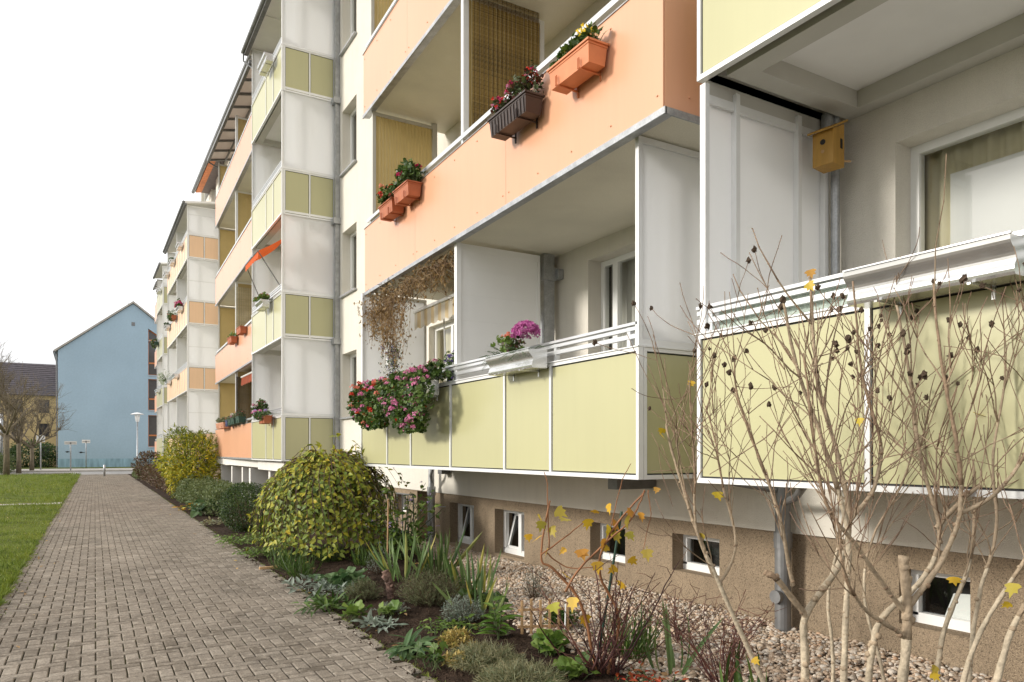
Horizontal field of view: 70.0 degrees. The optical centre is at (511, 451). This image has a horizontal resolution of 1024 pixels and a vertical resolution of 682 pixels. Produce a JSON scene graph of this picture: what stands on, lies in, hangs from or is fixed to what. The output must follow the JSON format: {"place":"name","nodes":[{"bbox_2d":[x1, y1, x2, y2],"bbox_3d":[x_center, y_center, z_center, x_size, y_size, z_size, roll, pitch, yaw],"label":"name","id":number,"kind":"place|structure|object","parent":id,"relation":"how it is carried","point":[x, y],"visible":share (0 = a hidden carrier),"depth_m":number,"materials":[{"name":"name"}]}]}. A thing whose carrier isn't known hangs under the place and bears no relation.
{"place":"outdoors","nodes":[
{"label":"outdoors","id":0,"kind":"place"},
{"bbox_2d":[0,474,80,503],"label":"lawn","id":1,"kind":"structure","parent":0,"point":[20,496],"depth_m":31.19,"materials":[{"name":"green plant"}]},
{"bbox_2d":[0,339,66,474],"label":"bare tree","id":2,"kind":"object","parent":1,"relation":"on","point":[6,459],"visible":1,"depth_m":48.59,"materials":[{"name":"brown plant"}]},
{"bbox_2d":[0,472,81,617],"bbox_3d":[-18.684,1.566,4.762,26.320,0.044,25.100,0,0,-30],"label":"lawn","id":3,"kind":"structure","parent":0,"point":[21,525],"depth_m":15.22,"materials":[{"name":"green plant"}]},
{"bbox_2d":[0,471,132,474],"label":"road","id":4,"kind":"structure","parent":0,"point":[111,472],"depth_m":56.80,"materials":[{"name":"grey asphalt"}]},
{"bbox_2d":[1,470,132,474],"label":"kerb","id":5,"kind":"structure","parent":4,"relation":"on","point":[13,472],"depth_m":58.41,"materials":[{"name":"concrete"}]},
{"bbox_2d":[10,468,133,470],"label":"pavement","id":6,"kind":"structure","parent":0,"point":[76,469],"depth_m":62.59,"materials":[{"name":"grey concrete"}]},
{"bbox_2d":[22,467,133,468],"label":"verge","id":7,"kind":"structure","parent":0,"point":[77,467],"depth_m":68.00,"materials":[{"name":"green plant"}]},
{"bbox_2d":[53,293,160,467],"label":"blue building","id":8,"kind":"structure","parent":7,"relation":"on","point":[107,374],"depth_m":70.11,"materials":[{"name":"paint"}]},
{"bbox_2d":[148,415,156,447],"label":"window","id":9,"kind":"structure","parent":8,"relation":"in","point":[152,419],"depth_m":72.26,"materials":[{"name":"glass"}]},
{"bbox_2d":[148,379,156,409],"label":"window","id":10,"kind":"structure","parent":8,"relation":"in","point":[152,383],"depth_m":72.24,"materials":[{"name":"glass"}]},
{"bbox_2d":[148,341,156,376],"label":"window","id":11,"kind":"structure","parent":8,"relation":"in","point":[151,352],"depth_m":72.24,"materials":[{"name":"metal"}]},
{"bbox_2d":[0,0,260,364],"label":"sky","id":12,"kind":"structure","parent":0,"point":[112,111],"materials":[{"name":"white"}]},
{"bbox_2d":[0,474,435,681],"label":"path","id":13,"kind":"structure","parent":0,"point":[135,583],"depth_m":7.25,"materials":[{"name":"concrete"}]},
{"bbox_2d":[1,490,445,681],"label":"edge weeds","id":14,"kind":"object","parent":13,"relation":"on","point":[253,558],"visible":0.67,"depth_m":8.84,"materials":[{"name":"green plant"}]},
{"bbox_2d":[129,474,374,542],"bbox_3d":[-15.078,1.590,33.178,3.094,0.040,45.500,0,0,-30],"label":"flower bed","id":15,"kind":"object","parent":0,"point":[221,529],"visible":0.1,"depth_m":17.21,"materials":[{"name":"soil"}]},
{"bbox_2d":[130,450,165,478],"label":"brown bush","id":16,"kind":"object","parent":15,"relation":"on","point":[146,455],"visible":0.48,"depth_m":40.97,"materials":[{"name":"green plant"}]},
{"bbox_2d":[140,462,162,484],"bbox_3d":[-18.662,1.102,38.205,1.152,1.145,8.214,0,0,-30],"label":"cotoneaster","id":17,"kind":"object","parent":15,"relation":"on","point":[147,471],"visible":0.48,"depth_m":37.78,"materials":[{"name":"brown plant"}]},
{"bbox_2d":[151,463,181,493],"bbox_3d":[-14.141,1.066,30.429,1.186,1.221,9.146,0,0,-30],"label":"cotoneaster","id":18,"kind":"object","parent":15,"relation":"on","point":[158,478],"visible":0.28,"depth_m":30.96,"materials":[{"name":"brown plant"}]},
{"bbox_2d":[153,422,226,498],"bbox_3d":[-11.068,0.370,25.486,2.675,2.783,2.860,0,0,-30],"label":"yellow bush","id":19,"kind":"object","parent":15,"relation":"on","point":[176,465],"visible":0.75,"depth_m":24.99,"materials":[{"name":"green plant"}]},
{"bbox_2d":[178,495,231,517],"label":"hosta","id":20,"kind":"object","parent":15,"relation":"on","point":[194,512],"visible":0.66,"depth_m":18.10,"materials":[{"name":"green plant"}]},
{"bbox_2d":[170,474,256,515],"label":"hedge","id":21,"kind":"object","parent":15,"relation":"on","point":[211,488],"visible":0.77,"depth_m":20.41,"materials":[{"name":"green plant"}]},
{"bbox_2d":[218,481,272,531],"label":"box bush","id":22,"kind":"object","parent":15,"relation":"on","point":[240,524],"visible":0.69,"depth_m":14.40,"materials":[{"name":"green plant"}]},
{"bbox_2d":[233,532,706,681],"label":"flower bed","id":23,"kind":"object","parent":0,"point":[466,676],"visible":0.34,"depth_m":6.72,"materials":[{"name":"soil"}]},
{"bbox_2d":[213,531,274,546],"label":"plants","id":24,"kind":"object","parent":23,"relation":"on","point":[229,538],"visible":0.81,"depth_m":12.35,"materials":[{"name":"green plant"}]},
{"bbox_2d":[232,543,288,559],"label":"plants","id":25,"kind":"object","parent":23,"relation":"on","point":[258,552],"visible":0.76,"depth_m":10.88,"materials":[{"name":"green plant"}]},
{"bbox_2d":[267,544,305,569],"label":"grass tuft","id":26,"kind":"object","parent":23,"relation":"on","point":[277,560],"visible":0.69,"depth_m":9.83,"materials":[{"name":"green plant"}]},
{"bbox_2d":[266,549,329,578],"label":"grass tuft","id":27,"kind":"object","parent":23,"relation":"on","point":[304,568],"visible":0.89,"depth_m":9.16,"materials":[{"name":"green plant"}]},
{"bbox_2d":[281,574,333,593],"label":"silver plant","id":28,"kind":"object","parent":23,"relation":"on","point":[298,581],"visible":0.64,"depth_m":8.50,"materials":[{"name":"green plant"}]},
{"bbox_2d":[290,585,362,617],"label":"leafy clump","id":29,"kind":"object","parent":23,"relation":"on","point":[327,602],"visible":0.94,"depth_m":7.36,"materials":[{"name":"green plant"}]},
{"bbox_2d":[297,580,355,598],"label":"silver plant","id":30,"kind":"object","parent":23,"relation":"on","point":[323,584],"visible":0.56,"depth_m":8.14,"materials":[{"name":"green plant"}]},
{"bbox_2d":[246,433,409,560],"bbox_3d":[-2.766,0.680,11.099,2.420,1.944,2.373,0,0,-18],"label":"weeping bush","id":31,"kind":"object","parent":23,"relation":"on","point":[336,478],"visible":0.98,"depth_m":10.53,"materials":[{"name":"green plant"}]},
{"bbox_2d":[310,542,350,561],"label":"grass tuft","id":32,"kind":"object","parent":23,"relation":"on","point":[327,559],"visible":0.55,"depth_m":10.41,"materials":[{"name":"green plant"}]},
{"bbox_2d":[309,566,368,587],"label":"leafy clump","id":33,"kind":"object","parent":23,"relation":"on","point":[341,576],"visible":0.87,"depth_m":8.54,"materials":[{"name":"green plant"}]},
{"bbox_2d":[338,599,372,622],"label":"round leaf plant","id":34,"kind":"object","parent":23,"relation":"on","point":[353,609],"visible":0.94,"depth_m":6.79,"materials":[{"name":"green plant"}]},
{"bbox_2d":[343,576,383,600],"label":"heath bush","id":35,"kind":"object","parent":23,"relation":"on","point":[366,589],"visible":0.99,"depth_m":7.66,"materials":[{"name":"green plant"}]},
{"bbox_2d":[346,542,383,566],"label":"grass tuft","id":36,"kind":"object","parent":23,"relation":"on","point":[365,561],"visible":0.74,"depth_m":10.01,"materials":[{"name":"green plant"}]},
{"bbox_2d":[349,609,407,632],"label":"silver plant","id":37,"kind":"object","parent":23,"relation":"on","point":[373,621],"visible":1,"depth_m":6.53,"materials":[{"name":"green plant"}]},
{"bbox_2d":[382,569,394,598],"bbox_3d":[-1.311,1.429,7.746,0.154,0.367,0.113,0,0,-19],"label":"tree stump","id":38,"kind":"object","parent":23,"relation":"on","point":[388,580],"visible":0.87,"depth_m":7.72,"materials":[{"name":"brown wood"}]},
{"bbox_2d":[377,599,405,617],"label":"round leaf plant","id":39,"kind":"object","parent":23,"relation":"on","point":[395,605],"visible":0.98,"depth_m":6.88,"materials":[{"name":"green plant"}]},
{"bbox_2d":[366,528,435,581],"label":"iris clump","id":40,"kind":"object","parent":23,"relation":"on","point":[382,564],"visible":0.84,"depth_m":8.93,"materials":[{"name":"green plant"}]},
{"bbox_2d":[361,481,444,559],"bbox_3d":[-1.553,1.017,10.604,1.290,1.178,1.045,0,0,-30],"label":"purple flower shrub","id":41,"kind":"object","parent":23,"relation":"on","point":[416,523],"visible":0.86,"depth_m":10.57,"materials":[{"name":"green plant"}]},
{"bbox_2d":[383,628,439,659],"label":"rosette plant","id":42,"kind":"object","parent":23,"relation":"on","point":[404,648],"visible":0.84,"depth_m":5.82,"materials":[{"name":"green plant"}]},
{"bbox_2d":[405,641,450,671],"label":"round leaf plant","id":43,"kind":"object","parent":23,"relation":"on","point":[434,654],"visible":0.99,"depth_m":5.33,"materials":[{"name":"green plant"}]},
{"bbox_2d":[394,565,463,606],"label":"heath bush","id":44,"kind":"object","parent":23,"relation":"on","point":[417,593],"visible":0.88,"depth_m":7.35,"materials":[{"name":"green plant"}]},
{"bbox_2d":[396,526,482,576],"bbox_3d":[-0.866,1.236,9.332,1.014,0.688,0.789,0,0,-30],"label":"iris clump","id":45,"kind":"object","parent":23,"relation":"on","point":[439,563],"visible":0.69,"depth_m":9.22,"materials":[{"name":"green plant"}]},
{"bbox_2d":[416,614,492,635],"bbox_3d":[-0.503,1.511,6.415,0.570,0.144,0.703,0,0,-30],"label":"strawberry","id":46,"kind":"object","parent":23,"relation":"on","point":[449,623],"visible":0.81,"depth_m":6.39,"materials":[{"name":"green plant"}]},
{"bbox_2d":[434,625,475,648],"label":"variegated shrub","id":47,"kind":"object","parent":23,"relation":"on","point":[454,639],"visible":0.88,"depth_m":5.76,"materials":[{"name":"yellow plant"}]},
{"bbox_2d":[441,649,472,669],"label":"variegated shrub","id":48,"kind":"object","parent":23,"relation":"on","point":[447,661],"visible":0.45,"depth_m":5.28,"materials":[{"name":"yellow plant"}]},
{"bbox_2d":[439,594,486,624],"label":"lavender","id":49,"kind":"object","parent":23,"relation":"on","point":[457,610],"visible":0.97,"depth_m":6.65,"materials":[{"name":"grey plant"}]},
{"bbox_2d":[431,565,509,619],"bbox_3d":[-0.389,1.318,6.940,0.717,0.524,0.560,0,0,18],"label":"iris clump","id":50,"kind":"object","parent":23,"relation":"on","point":[489,595],"visible":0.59,"depth_m":6.92,"materials":[{"name":"green plant"}]},
{"bbox_2d":[443,546,501,599],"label":"iris clump","id":51,"kind":"object","parent":23,"relation":"on","point":[453,571],"visible":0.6,"depth_m":7.74,"materials":[{"name":"green plant"}]},
{"bbox_2d":[458,588,508,611],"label":"plants","id":52,"kind":"object","parent":23,"relation":"on","point":[462,592],"visible":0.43,"depth_m":7.28,"materials":[{"name":"green plant"}]},
{"bbox_2d":[444,636,528,677],"bbox_3d":[-0.203,1.475,5.308,0.671,0.255,0.664,0,0,-30],"label":"carnation mat","id":53,"kind":"object","parent":23,"relation":"on","point":[484,654],"visible":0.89,"depth_m":5.26,"materials":[{"name":"green plant"}]},
{"bbox_2d":[476,596,523,639],"bbox_3d":[-0.116,1.404,6.122,0.366,0.374,0.372,0,0,-30],"label":"young laurel","id":54,"kind":"object","parent":23,"relation":"on","point":[496,615],"visible":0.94,"depth_m":6.11,"materials":[{"name":"green plant"}]},
{"bbox_2d":[472,653,569,681],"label":"carnation mat","id":55,"kind":"object","parent":23,"relation":"on","point":[517,672],"visible":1,"depth_m":4.84,"materials":[{"name":"green plant"}]},
{"bbox_2d":[518,598,571,633],"bbox_3d":[0.283,1.441,6.287,0.470,0.358,0.022,0,0,-8],"label":"wooden lattice","id":56,"kind":"object","parent":23,"relation":"on","point":[531,626],"visible":0.55,"depth_m":6.27,"materials":[{"name":"brown wood"}]},
{"bbox_2d":[531,628,569,656],"bbox_3d":[0.293,1.473,5.703,0.304,0.199,0.340,0,0,27],"label":"mallow","id":57,"kind":"object","parent":23,"relation":"on","point":[556,637],"visible":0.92,"depth_m":5.66,"materials":[{"name":"green plant"}]},
{"bbox_2d":[542,610,580,627],"bbox_3d":[0.428,1.447,6.440,0.413,0.167,0.444,0,0,-30],"label":"parsley","id":58,"kind":"object","parent":23,"relation":"on","point":[554,616],"visible":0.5,"depth_m":6.39,"materials":[{"name":"green plant"}]},
{"bbox_2d":[552,651,600,680],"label":"mallow","id":59,"kind":"object","parent":23,"relation":"on","point":[574,668],"visible":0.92,"depth_m":5.05,"materials":[{"name":"green plant"}]},
{"bbox_2d":[521,464,696,677],"bbox_3d":[0.546,0.899,5.069,1.385,1.638,0.949,0,0,18],"label":"grape vine","id":60,"kind":"object","parent":23,"relation":"on","point":[603,648],"visible":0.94,"depth_m":5.07,"materials":[{"name":"plant"}]},
{"bbox_2d":[577,599,672,661],"bbox_3d":[0.822,1.349,5.548,0.787,0.462,0.763,0,0,15],"label":"grass tuft","id":61,"kind":"object","parent":23,"relation":"on","point":[639,646],"visible":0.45,"depth_m":5.46,"materials":[{"name":"brown plant"}]},
{"bbox_2d":[614,661,687,681],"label":"red leaf plant","id":62,"kind":"object","parent":23,"relation":"on","point":[645,677],"visible":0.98,"depth_m":4.90,"materials":[{"name":"red plant"}]},
{"bbox_2d":[641,599,723,674],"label":"sword leaves","id":63,"kind":"object","parent":23,"relation":"on","point":[670,655],"visible":0.79,"depth_m":5.12,"materials":[{"name":"green plant"}]},
{"bbox_2d":[719,642,766,681],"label":"sword leaves","id":64,"kind":"object","parent":23,"relation":"on","point":[737,676],"visible":0.84,"depth_m":4.57,"materials":[{"name":"green plant"}]},
{"bbox_2d":[592,154,1023,681],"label":"bare hibiscus","id":65,"kind":"object","parent":23,"relation":"on","point":[905,603],"visible":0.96,"depth_m":3.38,"materials":[{"name":"beige plant"}]},
{"bbox_2d":[417,541,1013,681],"bbox_3d":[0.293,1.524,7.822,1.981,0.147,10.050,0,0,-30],"label":"gravel","id":66,"kind":"structure","parent":0,"point":[788,647],"depth_m":5.88,"materials":[{"name":"beige gravel"}]},
{"bbox_2d":[521,565,545,598],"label":"lavender","id":67,"kind":"object","parent":66,"relation":"on","point":[533,593],"visible":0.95,"depth_m":7.72,"materials":[{"name":"grey plant"}]},
{"bbox_2d":[629,579,716,641],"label":"bare twigs","id":68,"kind":"object","parent":66,"relation":"on","point":[674,619],"visible":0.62,"depth_m":5.85,"materials":[{"name":"brown plant"}]},
{"bbox_2d":[629,585,786,681],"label":"bare twigs","id":69,"kind":"object","parent":66,"relation":"on","point":[731,672],"visible":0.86,"depth_m":4.71,"materials":[{"name":"brown plant"}]},
{"label":"ground","id":70,"kind":"structure","parent":0,"visible":0},
{"bbox_2d":[0,377,49,472],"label":"bare tree","id":71,"kind":"object","parent":70,"relation":"on","point":[17,439],"visible":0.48,"depth_m":53.85,"materials":[{"name":"brown plant"}]},
{"bbox_2d":[0,362,57,466],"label":"yellow house","id":72,"kind":"structure","parent":70,"relation":"on","point":[45,374],"depth_m":80.57,"materials":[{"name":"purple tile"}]},
{"bbox_2d":[3,438,57,467],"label":"dark bush","id":73,"kind":"object","parent":70,"relation":"on","point":[47,456],"visible":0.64,"depth_m":68.29,"materials":[{"name":"green plant"}]},
{"bbox_2d":[0,382,72,469],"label":"bare tree","id":74,"kind":"object","parent":70,"relation":"on","point":[32,445],"visible":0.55,"depth_m":59.32,"materials":[{"name":"brown plant"}]},
{"bbox_2d":[153,0,1023,681],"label":"apartment building","id":75,"kind":"structure","parent":70,"relation":"on","point":[661,160],"depth_m":6.28,"materials":[{"name":"white paint"}]},
{"bbox_2d":[236,287,251,327],"bbox_3d":[-8.126,-3.825,22.527,0.700,2.450,0.008,0,0,-30],"label":"bamboo blind","id":76,"kind":"object","parent":75,"relation":"attached to","point":[242,307],"visible":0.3,"depth_m":22.45,"materials":[{"name":"brown wood"}]},
{"bbox_2d":[236,377,251,422],"bbox_3d":[-8.126,-1.100,22.527,0.700,2.400,0.008,0,0,-30],"label":"bamboo blind","id":77,"kind":"object","parent":75,"relation":"attached to","point":[239,392],"visible":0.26,"depth_m":22.47,"materials":[{"name":"brown wood"}]},
{"bbox_2d":[253,292,270,313],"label":"flower box","id":78,"kind":"object","parent":75,"relation":"attached to","point":[262,303],"visible":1,"depth_m":17.27,"materials":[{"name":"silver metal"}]},
{"bbox_2d":[251,409,272,423],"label":"flower box","id":79,"kind":"object","parent":75,"relation":"attached to","point":[262,417],"visible":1,"depth_m":16.99,"materials":[{"name":"ceramic"}]},
{"bbox_2d":[245,240,280,295],"bbox_3d":[-5.910,-4.460,17.548,0.801,1.520,2.159,0,0,-30],"label":"orange awning","id":80,"kind":"object","parent":75,"relation":"attached to","point":[260,254],"visible":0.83,"depth_m":17.18,"materials":[{"name":"fabric"}]},
{"bbox_2d":[257,51,272,76],"bbox_3d":[-5.785,-9.080,17.181,0.232,0.260,0.800,0,0,-30],"label":"flower box","id":81,"kind":"object","parent":75,"relation":"attached to","point":[265,64],"visible":1,"depth_m":17.06,"materials":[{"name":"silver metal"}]},
{"bbox_2d":[339,353,356,419],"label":"window","id":82,"kind":"structure","parent":75,"relation":"in","point":[353,358],"depth_m":16.92,"materials":[{"name":"white plastic"}]},
{"bbox_2d":[339,230,356,298],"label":"window","id":83,"kind":"structure","parent":75,"relation":"in","point":[353,237],"depth_m":16.92,"materials":[{"name":"white plastic"}]},
{"bbox_2d":[339,107,356,177],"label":"window","id":84,"kind":"structure","parent":75,"relation":"in","point":[353,116],"depth_m":16.92,"materials":[{"name":"white plastic"}]},
{"bbox_2d":[339,0,356,56],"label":"window","id":85,"kind":"structure","parent":75,"relation":"in","point":[353,3],"depth_m":16.91,"materials":[{"name":"white plastic"}]},
{"bbox_2d":[346,376,399,430],"bbox_3d":[-1.834,-0.658,9.954,0.578,0.745,1.468,0,0,-30],"label":"flower box","id":86,"kind":"object","parent":75,"relation":"attached to","point":[362,397],"visible":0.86,"depth_m":9.75,"materials":[{"name":"green plant"}]},
{"bbox_2d":[376,183,403,221],"bbox_3d":[-1.629,-3.392,9.858,0.350,0.564,0.603,0,0,-30],"label":"flower box","id":87,"kind":"object","parent":75,"relation":"attached to","point":[389,210],"visible":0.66,"depth_m":9.77,"materials":[{"name":"plastic"}]},
{"bbox_2d":[378,330,407,377],"bbox_3d":[-1.709,-1.610,10.674,0.415,1.700,0.534,0,0,14],"label":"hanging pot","id":88,"kind":"object","parent":75,"relation":"hanging from","point":[392,363],"visible":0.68,"depth_m":10.65,"materials":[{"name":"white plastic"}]},
{"bbox_2d":[353,249,453,375],"bbox_3d":[-1.461,-1.811,10.105,0.560,1.416,3.612,0,0,-30],"label":"dried vine","id":89,"kind":"object","parent":75,"relation":"hanging from","point":[387,310],"visible":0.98,"depth_m":10.23,"materials":[{"name":"brown plant"}]},
{"bbox_2d":[388,158,424,209],"bbox_3d":[-1.344,-3.453,9.312,0.366,0.625,0.612,0,0,-30],"label":"flower box","id":90,"kind":"object","parent":75,"relation":"attached to","point":[406,187],"visible":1,"depth_m":9.18,"materials":[{"name":"ceramic"}]},
{"bbox_2d":[377,358,452,433],"bbox_3d":[-1.167,-0.655,8.803,0.599,0.890,1.367,0,0,-30],"label":"flower box","id":91,"kind":"object","parent":75,"relation":"attached to","point":[416,384],"visible":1,"depth_m":8.56,"materials":[{"name":"green plant"}]},
{"bbox_2d":[413,294,453,378],"bbox_3d":[-0.484,-1.561,10.129,0.850,1.723,2.530,0,0,-30],"label":"striped awning","id":92,"kind":"object","parent":75,"relation":"attached to","point":[437,310],"visible":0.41,"depth_m":10.42,"materials":[{"name":"fabric"}]},
{"bbox_2d":[435,321,453,382],"bbox_3d":[-0.419,-1.150,11.296,0.205,2.000,3.321,0,0,-31],"label":"window","id":93,"kind":"structure","parent":75,"relation":"in","point":[449,327],"depth_m":12.57,"materials":[{"name":"white plastic"}]},
{"bbox_2d":[458,503,473,543],"bbox_3d":[-0.549,1.153,11.753,0.310,0.855,1.060,0,0,-30],"label":"cellar window","id":94,"kind":"structure","parent":75,"relation":"in","point":[469,519],"depth_m":12.00,"materials":[{"name":"white plastic"}]},
{"bbox_2d":[472,0,538,124],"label":"bamboo blind","id":95,"kind":"object","parent":75,"relation":"hanging from","point":[499,53],"visible":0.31,"depth_m":8.46,"materials":[{"name":"brown wood"}]},
{"bbox_2d":[480,319,546,380],"bbox_3d":[-0.037,-0.963,6.945,0.396,0.527,1.278,0,0,-30],"label":"flower box","id":96,"kind":"object","parent":75,"relation":"attached to","point":[512,359],"visible":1,"depth_m":6.83,"materials":[{"name":"silver metal"}]},
{"bbox_2d":[504,510,523,556],"bbox_3d":[0.211,1.147,10.455,0.310,0.845,1.030,0,0,-30],"label":"cellar window","id":97,"kind":"structure","parent":75,"relation":"in","point":[516,537],"depth_m":10.68,"materials":[{"name":"white plastic"}]},
{"bbox_2d":[487,60,544,143],"bbox_3d":[0.020,-3.233,6.815,0.275,0.525,0.793,0,0,-30],"label":"flower box","id":98,"kind":"object","parent":75,"relation":"attached to","point":[515,112],"visible":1,"depth_m":6.67,"materials":[{"name":"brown plastic"}]},
{"bbox_2d":[547,21,609,97],"bbox_3d":[0.524,-3.184,5.937,0.266,0.428,0.675,0,0,-30],"label":"flower box","id":99,"kind":"object","parent":75,"relation":"attached to","point":[581,60],"visible":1,"depth_m":5.83,"materials":[{"name":"orange plastic"}]},
{"bbox_2d":[600,523,624,562],"bbox_3d":[1.348,1.048,8.524,0.300,0.645,0.850,0,0,-30],"label":"cellar window","id":100,"kind":"structure","parent":75,"relation":"in","point":[620,553],"depth_m":8.73,"materials":[{"name":"white plastic"}]},
{"bbox_2d":[601,250,634,351],"bbox_3d":[1.813,-1.140,8.333,0.910,2.640,2.050,0,0,-30],"label":"balcony door","id":101,"kind":"structure","parent":75,"relation":"in","point":[617,273],"depth_m":8.54,"materials":[{"name":"white plastic"}]},
{"bbox_2d":[683,534,718,574],"bbox_3d":[2.052,1.013,7.320,0.300,0.575,0.840,0,0,-30],"label":"cellar window","id":102,"kind":"structure","parent":75,"relation":"in","point":[699,565],"depth_m":7.50,"materials":[{"name":"white plastic"}]},
{"bbox_2d":[807,119,850,173],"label":"bird house","id":103,"kind":"structure","parent":75,"relation":"attached to","point":[828,148],"depth_m":5.41,"materials":[{"name":"yellow wood"}]},
{"bbox_2d":[842,231,1023,314],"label":"flower box","id":104,"kind":"object","parent":75,"relation":"attached to","point":[990,260],"visible":0.89,"depth_m":3.42,"materials":[{"name":"silver metal"}]},
{"bbox_2d":[911,569,969,632],"bbox_3d":[3.230,1.055,5.310,0.300,0.610,0.700,0,0,-30],"label":"cellar window","id":105,"kind":"structure","parent":75,"relation":"in","point":[931,607],"depth_m":5.43,"materials":[{"name":"white plastic"}]},
{"bbox_2d":[911,106,1023,253],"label":"window","id":106,"kind":"structure","parent":75,"relation":"in","point":[1000,136],"depth_m":5.38,"materials":[{"name":"white plastic"}]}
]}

